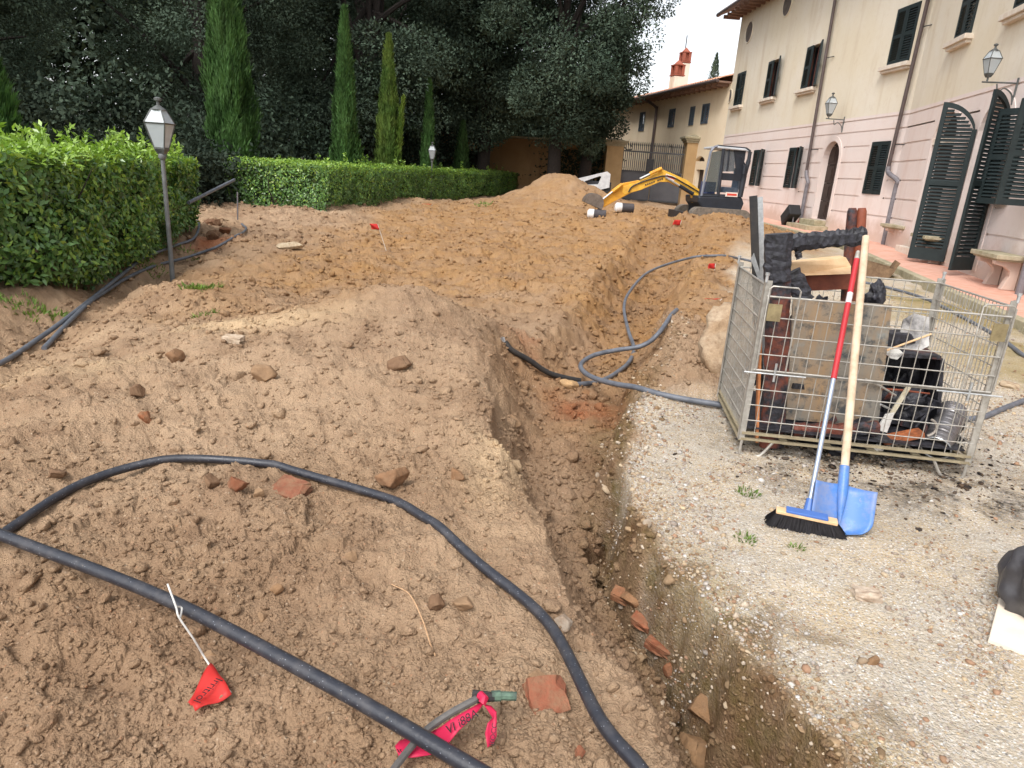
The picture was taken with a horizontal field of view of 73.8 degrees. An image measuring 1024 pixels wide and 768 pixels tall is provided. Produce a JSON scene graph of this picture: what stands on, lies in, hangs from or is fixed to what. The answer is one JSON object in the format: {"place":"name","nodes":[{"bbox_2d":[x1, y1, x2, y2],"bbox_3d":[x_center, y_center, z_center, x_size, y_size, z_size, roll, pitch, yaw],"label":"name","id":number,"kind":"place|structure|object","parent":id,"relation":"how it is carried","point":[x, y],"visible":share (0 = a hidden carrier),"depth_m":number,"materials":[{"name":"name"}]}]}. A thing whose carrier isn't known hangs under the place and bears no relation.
{"place":"outdoors","nodes":[
{"label":"outdoors","id":0,"kind":"place"},
{"bbox_2d":[20,0,741,156],"label":"sky","id":1,"kind":"structure","parent":0,"point":[708,34],"materials":[{"name":"white"}]},
{"bbox_2d":[0,173,1023,767],"bbox_3d":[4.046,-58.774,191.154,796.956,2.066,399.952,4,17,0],"label":"ground","id":2,"kind":"structure","parent":0,"point":[1002,743],"depth_m":2.97,"materials":[{"name":"soil"}]},
{"bbox_2d":[0,56,30,141],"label":"cypress","id":3,"kind":"object","parent":2,"relation":"on","point":[9,112],"visible":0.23,"depth_m":8.66,"materials":[{"name":"green plant"}]},
{"bbox_2d":[0,289,67,322],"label":"grass","id":4,"kind":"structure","parent":2,"relation":"on","point":[43,310],"depth_m":6.07,"materials":[{"name":"green plant"}]},
{"bbox_2d":[0,0,69,105],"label":"holm oak","id":5,"kind":"object","parent":2,"relation":"on","point":[5,10],"visible":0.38,"depth_m":23.12,"materials":[{"name":"green plant"}]},
{"bbox_2d":[0,0,76,92],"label":"holm oak","id":6,"kind":"object","parent":2,"relation":"on","point":[46,35],"visible":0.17,"depth_m":30.65,"materials":[{"name":"green plant"}]},
{"bbox_2d":[0,0,83,123],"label":"holm oak","id":7,"kind":"object","parent":2,"relation":"on","point":[16,51],"visible":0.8,"depth_m":20.31,"materials":[{"name":"green plant"}]},
{"bbox_2d":[0,220,199,365],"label":"hose","id":8,"kind":"object","parent":2,"relation":"on","point":[25,347],"visible":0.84,"depth_m":6.16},
{"bbox_2d":[0,119,201,290],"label":"hedge","id":9,"kind":"object","parent":2,"relation":"on","point":[80,203],"visible":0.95,"depth_m":7.16,"materials":[{"name":"green plant"}]},
{"bbox_2d":[41,223,246,349],"bbox_3d":[-4.510,-1.732,9.352,0.579,0.309,8.608,1,18,-8],"label":"hose","id":10,"kind":"object","parent":2,"relation":"on","point":[59,331],"visible":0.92,"depth_m":7.56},
{"bbox_2d":[143,97,175,281],"bbox_3d":[-4.232,-2.280,8.332,0.263,2.282,0.263,4,17,0],"label":"lamp post","id":11,"kind":"object","parent":2,"relation":"on","point":[159,123],"visible":0.99,"depth_m":8.10,"materials":[{"name":"metal"}]},
{"bbox_2d":[165,348,184,362],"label":"stone","id":12,"kind":"object","parent":2,"relation":"on","point":[174,355],"visible":0.84,"depth_m":4.19,"materials":[{"name":"stone"}]},
{"bbox_2d":[94,128,263,207],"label":"undergrowth","id":13,"kind":"object","parent":2,"relation":"on","point":[211,169],"visible":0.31,"depth_m":16.30,"materials":[{"name":"green plant"}]},
{"bbox_2d":[59,0,334,138],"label":"holm oak","id":14,"kind":"object","parent":2,"relation":"on","point":[194,10],"visible":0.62,"depth_m":22.48,"materials":[{"name":"green plant"}]},
{"bbox_2d":[167,584,230,710],"bbox_3d":[-0.918,0.730,1.925,0.100,0.179,0.382,-12,23,-41],"label":"marker flag","id":15,"kind":"object","parent":2,"relation":"on","point":[212,687],"visible":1,"depth_m":1.87,"materials":[{"name":"red plastic"}]},
{"bbox_2d":[178,281,224,291],"bbox_3d":[-2.853,-0.891,6.251,0.402,0.125,0.423,4,17,0],"label":"weed","id":16,"kind":"object","parent":2,"relation":"on","point":[198,286],"visible":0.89,"depth_m":6.18,"materials":[{"name":"green plant"}]},
{"bbox_2d":[187,178,235,204],"bbox_3d":[-5.095,-3.312,11.642,0.056,0.335,2.670,2,18,-8],"label":"handrail","id":17,"kind":"object","parent":2,"relation":"on","point":[210,191],"visible":1,"depth_m":11.44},
{"bbox_2d":[204,473,219,488],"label":"stone","id":18,"kind":"object","parent":2,"relation":"on","point":[211,480],"visible":0.98,"depth_m":2.84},
{"bbox_2d":[105,0,328,129],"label":"holm oak","id":19,"kind":"object","parent":2,"relation":"on","point":[279,73],"visible":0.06,"depth_m":28.42,"materials":[{"name":"green plant"}]},
{"bbox_2d":[117,0,336,131],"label":"holm oak","id":20,"kind":"object","parent":2,"relation":"on","point":[329,40],"visible":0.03,"depth_m":33.09,"materials":[{"name":"green plant"}]},
{"bbox_2d":[197,0,262,201],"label":"cypress","id":21,"kind":"object","parent":2,"relation":"on","point":[229,91],"visible":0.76,"depth_m":17.46,"materials":[{"name":"green plant"}]},
{"bbox_2d":[221,334,245,344],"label":"stone","id":22,"kind":"object","parent":2,"relation":"on","point":[237,339],"visible":0.91,"depth_m":4.36,"materials":[{"name":"stone"}]},
{"bbox_2d":[227,476,249,491],"bbox_3d":[-1.137,0.418,2.837,0.084,0.084,0.062,-6,20,-29],"label":"stone","id":23,"kind":"object","parent":2,"relation":"on","point":[235,484],"visible":0.98,"depth_m":2.81,"materials":[{"name":"stone"}]},
{"bbox_2d":[0,528,491,767],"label":"hose","id":24,"kind":"object","parent":2,"relation":"on","point":[446,752],"visible":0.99,"depth_m":1.82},
{"bbox_2d":[0,43,494,188],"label":"undergrowth","id":25,"kind":"object","parent":2,"relation":"on","point":[123,112],"visible":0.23,"depth_m":19.80,"materials":[{"name":"green plant"}]},
{"bbox_2d":[251,364,277,381],"bbox_3d":[-1.417,-0.055,3.914,0.144,0.118,0.088,4,17,0],"label":"stone","id":26,"kind":"object","parent":2,"relation":"on","point":[262,372],"visible":0.97,"depth_m":3.88,"materials":[{"name":"stone"}]},
{"bbox_2d":[7,0,546,164],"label":"woodland","id":27,"kind":"object","parent":2,"relation":"on","point":[83,28],"visible":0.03,"depth_m":39.50,"materials":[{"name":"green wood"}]},
{"bbox_2d":[272,474,312,498],"bbox_3d":[-0.946,0.457,2.917,0.164,0.063,0.116,12,39,25],"label":"brick","id":28,"kind":"object","parent":2,"relation":"on","point":[287,486],"visible":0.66,"depth_m":2.90,"materials":[{"name":"brick"}]},
{"bbox_2d":[2,454,648,767],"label":"hose","id":29,"kind":"object","parent":2,"relation":"on","point":[624,750],"visible":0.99,"depth_m":2.54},
{"bbox_2d":[328,3,363,202],"bbox_3d":[-4.746,-7.854,19.503,1.123,5.482,1.068,4,17,0],"label":"cypress","id":30,"kind":"object","parent":2,"relation":"on","point":[344,137],"visible":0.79,"depth_m":19.25,"materials":[{"name":"green plant"}]},
{"bbox_2d":[253,0,483,161],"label":"holm oak","id":31,"kind":"object","parent":2,"relation":"on","point":[429,63],"visible":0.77,"depth_m":25.48,"materials":[{"name":"green plant"}]},
{"bbox_2d":[220,152,518,211],"bbox_3d":[-3.263,-7.845,26.255,3.431,1.641,21.396,8,18,13],"label":"hedge","id":32,"kind":"object","parent":2,"relation":"on","point":[322,183],"visible":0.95,"depth_m":18.16,"materials":[{"name":"green plant"}]},
{"bbox_2d":[280,0,470,158],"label":"holm oak","id":33,"kind":"object","parent":2,"relation":"on","point":[363,19],"visible":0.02,"depth_m":31.15,"materials":[{"name":"green plant"}]},
{"bbox_2d":[371,30,405,197],"bbox_3d":[-3.992,-8.556,22.111,1.161,5.271,1.096,-12,23,-41],"label":"cypress","id":34,"kind":"object","parent":2,"relation":"on","point":[390,121],"visible":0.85,"depth_m":21.85,"materials":[{"name":"green plant"}]},
{"bbox_2d":[374,467,409,488],"bbox_3d":[-0.518,0.399,2.946,0.112,0.102,0.135,16,21,33],"label":"stone","id":35,"kind":"object","parent":2,"relation":"on","point":[395,478],"visible":0.99,"depth_m":2.90,"materials":[{"name":"stone"}]},
{"bbox_2d":[386,355,411,370],"bbox_3d":[-0.696,-0.119,4.151,0.165,0.098,0.110,4,17,0],"label":"stone","id":36,"kind":"object","parent":2,"relation":"on","point":[402,362],"visible":0.97,"depth_m":4.13,"materials":[{"name":"stone"}]},
{"bbox_2d":[419,77,436,188],"bbox_3d":[-3.185,-9.175,25.733,0.819,4.519,0.850,4,17,0],"label":"cypress","id":37,"kind":"object","parent":2,"relation":"on","point":[428,134],"visible":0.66,"depth_m":25.48,"materials":[{"name":"green plant"}]},
{"bbox_2d":[428,592,444,610],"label":"stone","id":38,"kind":"object","parent":2,"relation":"on","point":[436,602],"visible":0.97,"depth_m":2.19,"materials":[{"name":"stone"}]},
{"bbox_2d":[390,690,516,767],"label":"irrigation tube","id":39,"kind":"object","parent":2,"relation":"on","point":[496,695],"visible":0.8,"depth_m":1.70,"materials":[{"name":"plastic"}]},
{"bbox_2d":[395,691,496,757],"bbox_3d":[-0.160,0.835,1.676,0.250,0.104,0.104,1,18,-9],"label":"marker tape","id":40,"kind":"object","parent":39,"relation":"attached to","point":[449,730],"visible":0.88,"depth_m":1.67,"materials":[{"name":"pink"}]},
{"bbox_2d":[450,119,470,196],"bbox_3d":[-2.056,-9.319,28.402,1.016,3.278,0.938,19,23,40],"label":"cypress","id":41,"kind":"object","parent":2,"relation":"on","point":[461,153],"visible":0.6,"depth_m":28.15,"materials":[{"name":"green plant"}]},
{"bbox_2d":[452,596,473,610],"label":"stone","id":42,"kind":"object","parent":2,"relation":"on","point":[463,603],"visible":1,"depth_m":2.20,"materials":[{"name":"stone"}]},
{"bbox_2d":[384,0,578,167],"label":"holm oak","id":43,"kind":"object","parent":2,"relation":"on","point":[407,12],"visible":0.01,"depth_m":32.49,"materials":[{"name":"green plant"}]},
{"bbox_2d":[393,0,586,195],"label":"holm oak","id":44,"kind":"object","parent":2,"relation":"on","point":[483,129],"visible":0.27,"depth_m":28.97,"materials":[{"name":"green plant"}]},
{"bbox_2d":[443,90,562,137],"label":"woodland","id":45,"kind":"object","parent":2,"relation":"on","point":[522,132],"depth_m":43.88,"materials":[{"name":"green plant"}]},
{"bbox_2d":[407,132,604,190],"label":"garden wall","id":46,"kind":"structure","parent":2,"relation":"on","point":[515,154],"depth_m":33.21,"materials":[{"name":"orange paint"}]},
{"bbox_2d":[500,336,580,381],"bbox_3d":[0.238,-0.183,5.426,0.696,0.384,0.066,0,18,-14],"label":"cable","id":47,"kind":"object","parent":2,"relation":"on","point":[529,360],"visible":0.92,"depth_m":5.41,"materials":[{"name":"black rubber"}]},
{"bbox_2d":[522,674,570,714],"bbox_3d":[0.096,0.878,1.913,0.119,0.068,0.107,0,49,-14],"label":"brick","id":48,"kind":"object","parent":2,"relation":"on","point":[542,692],"visible":0.77,"depth_m":1.89,"materials":[{"name":"brick"}]},
{"bbox_2d":[554,613,572,632],"bbox_3d":[0.168,0.788,2.258,0.062,0.050,0.046,9,18,16],"label":"stone","id":49,"kind":"object","parent":2,"relation":"on","point":[564,621],"visible":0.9,"depth_m":2.24,"materials":[{"name":"stone"}]},
{"bbox_2d":[453,0,680,173],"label":"holm oak","id":50,"kind":"object","parent":2,"relation":"on","point":[498,25],"visible":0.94,"depth_m":26.47,"materials":[{"name":"green plant"}]},
{"bbox_2d":[518,135,631,180],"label":"undergrowth","id":51,"kind":"object","parent":2,"relation":"on","point":[569,158],"visible":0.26,"depth_m":32.64,"materials":[{"name":"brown plant"}]},
{"bbox_2d":[546,10,636,180],"bbox_3d":[3.285,-11.945,29.671,3.862,7.904,4.537,-3,19,-22],"label":"holm oak","id":52,"kind":"object","parent":2,"relation":"on","point":[587,151],"visible":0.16,"depth_m":28.96,"materials":[{"name":"green plant"}]},
{"bbox_2d":[578,172,610,193],"bbox_3d":[3.216,-7.848,27.238,1.689,1.308,1.744,4,17,0],"label":"compact loader","id":53,"kind":"object","parent":2,"relation":"on","point":[603,184],"visible":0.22,"depth_m":26.43,"materials":[{"name":"grey paint"}]},
{"bbox_2d":[603,138,628,189],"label":"gate pillar","id":54,"kind":"structure","parent":2,"relation":"on","point":[613,156],"depth_m":30.70,"materials":[{"name":"paint"}]},
{"bbox_2d":[610,585,627,605],"bbox_3d":[0.490,0.924,2.955,0.122,0.045,0.066,13,31,27],"label":"brick","id":55,"kind":"object","parent":2,"relation":"on","point":[617,591],"visible":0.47,"depth_m":2.95,"materials":[{"name":"brick"}]},
{"bbox_2d":[614,203,633,212],"bbox_3d":[3.024,-4.752,18.374,0.500,0.250,0.256,3,17,-3],"label":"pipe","id":56,"kind":"object","parent":2,"relation":"on","point":[624,207],"visible":1,"depth_m":18.27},
{"bbox_2d":[630,610,648,634],"bbox_3d":[0.549,0.991,2.834,0.069,0.047,0.104,-31,35,-33],"label":"brick","id":57,"kind":"object","parent":2,"relation":"on","point":[638,620],"visible":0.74,"depth_m":2.83,"materials":[{"name":"brick"}]},
{"bbox_2d":[644,634,669,660],"bbox_3d":[0.591,1.052,2.725,0.124,0.049,0.057,18,28,38],"label":"brick","id":58,"kind":"object","parent":2,"relation":"on","point":[652,644],"visible":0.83,"depth_m":2.72,"materials":[{"name":"brick"}]},
{"bbox_2d":[582,145,751,219],"bbox_3d":[4.333,-5.602,18.927,4.684,2.176,1.785,4,17,0],"label":"mini excavator","id":59,"kind":"object","parent":2,"relation":"on","point":[723,158],"visible":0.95,"depth_m":18.49,"materials":[{"name":"metal"}]},
{"bbox_2d":[703,150,745,195],"bbox_3d":[5.701,-5.671,18.318,1.082,1.253,0.050,2,17,-5],"label":"door panel","id":60,"kind":"structure","parent":59,"relation":"in","point":[739,164],"depth_m":18.32,"materials":[{"name":"blue paint"}]},
{"bbox_2d":[606,35,733,204],"bbox_3d":[9.708,-15.283,39.429,8.090,9.650,23.999,0,18,-12],"label":"annex","id":61,"kind":"object","parent":2,"relation":"on","point":[676,110],"visible":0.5,"depth_m":32.31,"materials":[{"name":"paint"}]},
{"bbox_2d":[676,135,700,205],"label":"gate pillar","id":62,"kind":"structure","parent":2,"relation":"on","point":[691,142],"depth_m":30.47,"materials":[{"name":"paint"}]},
{"bbox_2d":[620,142,685,203],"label":"iron gate","id":63,"kind":"structure","parent":62,"relation":"attached to","point":[664,192],"depth_m":31.13,"materials":[{"name":"metal"}]},
{"bbox_2d":[678,732,706,767],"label":"stone","id":64,"kind":"object","parent":2,"relation":"on","point":[694,746],"visible":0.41,"depth_m":2.35,"materials":[{"name":"stone"}]},
{"bbox_2d":[687,693,709,724],"bbox_3d":[0.669,1.147,2.406,0.092,0.123,0.127,4,17,0],"label":"stone","id":65,"kind":"object","parent":2,"relation":"on","point":[698,706],"visible":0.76,"depth_m":2.38,"materials":[{"name":"stone"}]},
{"bbox_2d":[698,300,753,377],"bbox_3d":[1.767,-0.298,5.375,0.642,0.721,0.600,4,17,0],"label":"boulder","id":66,"kind":"object","parent":2,"relation":"on","point":[711,343],"visible":0.34,"depth_m":5.24,"materials":[{"name":"stone"}]},
{"bbox_2d":[580,311,913,767],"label":"embedded stones","id":67,"kind":"object","parent":2,"relation":"on","point":[668,580],"visible":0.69,"depth_m":2.49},
{"bbox_2d":[578,308,1023,421],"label":"hose","id":68,"kind":"object","parent":2,"relation":"on","point":[711,403],"visible":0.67,"depth_m":4.89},
{"bbox_2d":[578,254,1023,386],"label":"hose","id":69,"kind":"object","parent":2,"relation":"on","point":[631,358],"visible":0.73,"depth_m":8.21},
{"bbox_2d":[764,250,859,539],"bbox_3d":[1.448,-0.015,3.244,0.351,1.172,0.982,8,18,13],"label":"broom","id":70,"kind":"object","parent":2,"relation":"on","point":[806,519],"visible":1,"depth_m":3.04,"materials":[{"name":"red metal"}]},
{"bbox_2d":[611,271,1023,767],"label":"gravel chips","id":71,"kind":"object","parent":2,"relation":"on","point":[806,668],"visible":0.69,"depth_m":2.64,"materials":[{"name":"gravel"}]},
{"bbox_2d":[797,436,866,459],"bbox_3d":[1.889,0.339,4.030,0.413,0.169,0.400,19,23,39],"label":"charred heap","id":72,"kind":"object","parent":2,"relation":"on","point":[836,453],"visible":0.23,"depth_m":3.91,"materials":[{"name":"black wood"}]},
{"bbox_2d":[644,414,1023,556],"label":"charcoal flakes","id":73,"kind":"object","parent":2,"relation":"on","point":[965,486],"visible":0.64,"depth_m":3.66,"materials":[{"name":"wood"}]},
{"bbox_2d":[812,235,877,534],"bbox_3d":[1.644,-0.042,3.238,0.258,1.248,0.974,10,18,19],"label":"shovel","id":74,"kind":"object","parent":2,"relation":"on","point":[848,507],"visible":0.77,"depth_m":3.06,"materials":[{"name":"blue paint"}]},
{"bbox_2d":[850,584,882,603],"bbox_3d":[1.326,0.785,2.549,0.104,0.038,0.066,7,18,11],"label":"stone","id":75,"kind":"object","parent":2,"relation":"on","point":[867,594],"visible":1,"depth_m":2.53,"materials":[{"name":"stone"}]},
{"bbox_2d":[716,255,1022,477],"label":"wire cage","id":76,"kind":"object","parent":2,"relation":"on","point":[742,403],"visible":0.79,"depth_m":3.70,"materials":[{"name":"metal"}]},
{"bbox_2d":[749,195,764,392],"bbox_3d":[1.564,-0.482,4.300,0.350,1.350,0.024,6,18,6],"label":"aluminium profile","id":77,"kind":"object","parent":76,"relation":"in","point":[756,229],"visible":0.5,"depth_m":4.18,"materials":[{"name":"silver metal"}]},
{"bbox_2d":[755,345,761,442],"bbox_3d":[1.360,0.025,3.763,0.098,0.625,0.040,6,18,6],"label":"thin board","id":78,"kind":"object","parent":76,"relation":"in","point":[758,383],"visible":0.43,"depth_m":3.76,"materials":[{"name":"orange wood"}]},
{"bbox_2d":[759,226,867,448],"bbox_3d":[1.568,-0.241,3.771,0.527,1.271,0.126,6,18,7],"label":"burnt table","id":79,"kind":"object","parent":76,"relation":"in","point":[779,248],"visible":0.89,"depth_m":3.68,"materials":[{"name":"black wood"}]},
{"bbox_2d":[805,274,854,290],"bbox_3d":[1.800,-0.589,3.894,0.305,0.139,0.030,6,18,6],"label":"wooden rail","id":80,"kind":"object","parent":76,"relation":"in","point":[828,282],"visible":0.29,"depth_m":3.88,"materials":[{"name":"red wood"}]},
{"bbox_2d":[791,256,850,275],"bbox_3d":[1.733,-0.669,3.858,0.386,0.115,0.200,4,17,0],"label":"split plank","id":81,"kind":"object","parent":80,"relation":"on","point":[832,265],"visible":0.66,"depth_m":3.81,"materials":[{"name":"brown wood"}]},
{"bbox_2d":[840,208,856,300],"bbox_3d":[1.933,-0.739,3.915,0.111,0.528,0.058,4,17,0],"label":"table leg","id":82,"kind":"object","parent":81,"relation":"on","point":[851,220],"visible":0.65,"depth_m":3.88,"materials":[{"name":"red wood"}]},
{"bbox_2d":[791,420,880,437],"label":"burnt beam","id":83,"kind":"structure","parent":76,"relation":"in","point":[864,426],"depth_m":3.78,"materials":[{"name":"red wood"}]},
{"bbox_2d":[786,299,891,423],"bbox_3d":[1.794,-0.108,3.768,0.618,0.720,0.122,6,18,6],"label":"grey board","id":84,"kind":"object","parent":76,"relation":"in","point":[833,331],"visible":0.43,"depth_m":3.74,"materials":[{"name":"wood"}]},
{"bbox_2d":[852,208,866,301],"bbox_3d":[1.982,-0.738,3.908,0.110,0.527,0.058,4,17,0],"label":"table leg","id":85,"kind":"object","parent":76,"relation":"in","point":[861,216],"visible":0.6,"depth_m":3.84,"materials":[{"name":"red wood"}]},
{"bbox_2d":[864,278,885,303],"bbox_3d":[2.164,-0.528,4.055,0.118,0.195,0.139,15,20,30],"label":"charred lump","id":86,"kind":"object","parent":76,"relation":"in","point":[876,293],"visible":0.8,"depth_m":4.02,"materials":[{"name":"black wood"}]},
{"bbox_2d":[880,387,910,432],"bbox_3d":[2.135,0.140,3.804,0.153,0.271,0.035,0,18,-12],"label":"white paddle","id":87,"kind":"object","parent":76,"relation":"in","point":[892,412],"visible":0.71,"depth_m":3.80,"materials":[{"name":"wood"}]},
{"bbox_2d":[884,362,919,387],"bbox_3d":[2.369,0.022,4.211,0.451,0.444,0.320,-4,19,-23],"label":"charred heap","id":88,"kind":"object","parent":76,"relation":"in","point":[905,377],"visible":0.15,"depth_m":4.12,"materials":[{"name":"black wood"}]},
{"bbox_2d":[880,387,926,424],"bbox_3d":[2.322,0.165,4.071,0.344,0.363,0.266,9,18,17],"label":"charred heap","id":89,"kind":"object","parent":76,"relation":"in","point":[910,398],"visible":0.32,"depth_m":4.00,"materials":[{"name":"black wood"}]},
{"bbox_2d":[883,428,924,444],"bbox_3d":[2.168,0.292,3.793,0.204,0.098,0.080,6,18,6],"label":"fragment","id":90,"kind":"object","parent":76,"relation":"in","point":[915,432],"visible":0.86,"depth_m":3.77,"materials":[{"name":"orange brick"}]},
{"bbox_2d":[879,346,944,426],"bbox_3d":[2.299,-0.007,4.031,0.401,0.426,0.300,6,18,6],"label":"burnt cabinet","id":91,"kind":"object","parent":76,"relation":"in","point":[922,359],"visible":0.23,"depth_m":3.96,"materials":[{"name":"wood"}]},
{"bbox_2d":[887,329,915,346],"bbox_3d":[2.227,-0.261,3.976,0.228,0.094,0.137,4,17,0],"label":"burnt slab","id":92,"kind":"object","parent":91,"relation":"on","point":[900,337],"depth_m":3.92,"materials":[{"name":"black wood"}]},
{"bbox_2d":[898,313,928,349],"bbox_3d":[2.326,-0.293,3.936,0.170,0.215,0.087,10,18,17],"label":"scorched sheet","id":93,"kind":"object","parent":91,"relation":"on","point":[918,321],"visible":0.65,"depth_m":3.93,"materials":[{"name":"white plastic"}]},
{"bbox_2d":[920,401,967,457],"bbox_3d":[2.447,0.257,3.857,0.156,0.285,0.377,18,22,38],"label":"spiral duct","id":94,"kind":"object","parent":76,"relation":"in","point":[947,417],"visible":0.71,"depth_m":3.82,"materials":[{"name":"metal"}]},
{"bbox_2d":[716,0,1023,294],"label":"villa","id":95,"kind":"object","parent":2,"relation":"on","point":[928,140],"visible":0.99,"depth_m":16.42,"materials":[{"name":"pink paint"}]},
{"bbox_2d":[817,143,838,218],"bbox_3d":[9.134,-5.786,19.421,0.065,2.120,0.920,3,17,-3],"label":"wooden door","id":96,"kind":"structure","parent":95,"relation":"in","point":[834,154],"depth_m":19.59,"materials":[{"name":"brown wood"}]},
{"bbox_2d":[825,92,844,131],"bbox_3d":[8.799,-7.382,18.524,0.576,0.982,0.250,4,17,0],"label":"wall lantern","id":97,"kind":"object","parent":95,"relation":"attached to","point":[831,103],"depth_m":18.45,"materials":[{"name":"glass"}]},
{"bbox_2d":[916,116,956,247],"bbox_3d":[8.681,-4.036,13.725,0.065,2.740,1.240,7,18,11],"label":"wooden door","id":98,"kind":"structure","parent":95,"relation":"in","point":[953,116],"depth_m":13.90,"materials":[{"name":"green wood"}]},
{"bbox_2d":[982,43,1019,104],"bbox_3d":[7.761,-4.924,10.846,0.545,0.881,0.205,4,17,0],"label":"wall lantern","id":99,"kind":"object","parent":95,"relation":"attached to","point":[992,59],"depth_m":10.79,"materials":[{"name":"glass"}]},
{"bbox_2d":[866,260,900,277],"bbox_3d":[6.188,-1.938,11.538,0.593,0.348,0.460,10,18,19],"label":"digger bucket","id":100,"kind":"object","parent":2,"relation":"on","point":[874,269],"visible":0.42,"depth_m":11.34,"materials":[{"name":"metal"}]},
{"bbox_2d":[764,222,1023,333],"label":"kerb","id":101,"kind":"structure","parent":2,"relation":"on","point":[905,274],"depth_m":9.77,"materials":[{"name":"stone"}]},
{"bbox_2d":[868,441,957,464],"bbox_3d":[2.358,0.380,4.006,0.470,0.262,0.471,-13,24,-42],"label":"charred heap","id":102,"kind":"object","parent":2,"relation":"on","point":[915,447],"visible":0.09,"depth_m":3.91,"materials":[{"name":"black wood"}]},
{"bbox_2d":[988,598,1023,654],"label":"stone slab","id":103,"kind":"object","parent":2,"relation":"on","point":[1007,631],"depth_m":2.37,"materials":[{"name":"stone"}]},
{"bbox_2d":[997,545,1023,617],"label":"burnt sack","id":104,"kind":"object","parent":2,"relation":"on","point":[1010,583],"visible":0.87,"depth_m":2.46,"materials":[{"name":"black"}]},
{"bbox_2d":[764,218,1023,316],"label":"pavement","id":105,"kind":"structure","parent":0,"point":[961,280],"depth_m":11.38,"materials":[{"name":"stone"}]},
{"bbox_2d":[780,204,800,224],"bbox_3d":[8.356,-5.062,20.453,0.351,0.625,0.670,3,17,-3],"label":"black box","id":106,"kind":"object","parent":105,"relation":"on","point":[791,213],"visible":0.83,"depth_m":20.23,"materials":[{"name":"plastic"}]},
{"bbox_2d":[910,232,944,263],"bbox_3d":[7.971,-2.612,13.118,0.406,0.510,0.850,7,18,11],"label":"stone bench","id":107,"kind":"object","parent":105,"relation":"on","point":[929,238],"visible":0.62,"depth_m":12.78,"materials":[{"name":"stone"}]},
{"bbox_2d":[970,249,1023,290],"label":"stone bench","id":108,"kind":"object","parent":105,"relation":"on","point":[997,261],"visible":1,"depth_m":10.08,"materials":[{"name":"stone"}]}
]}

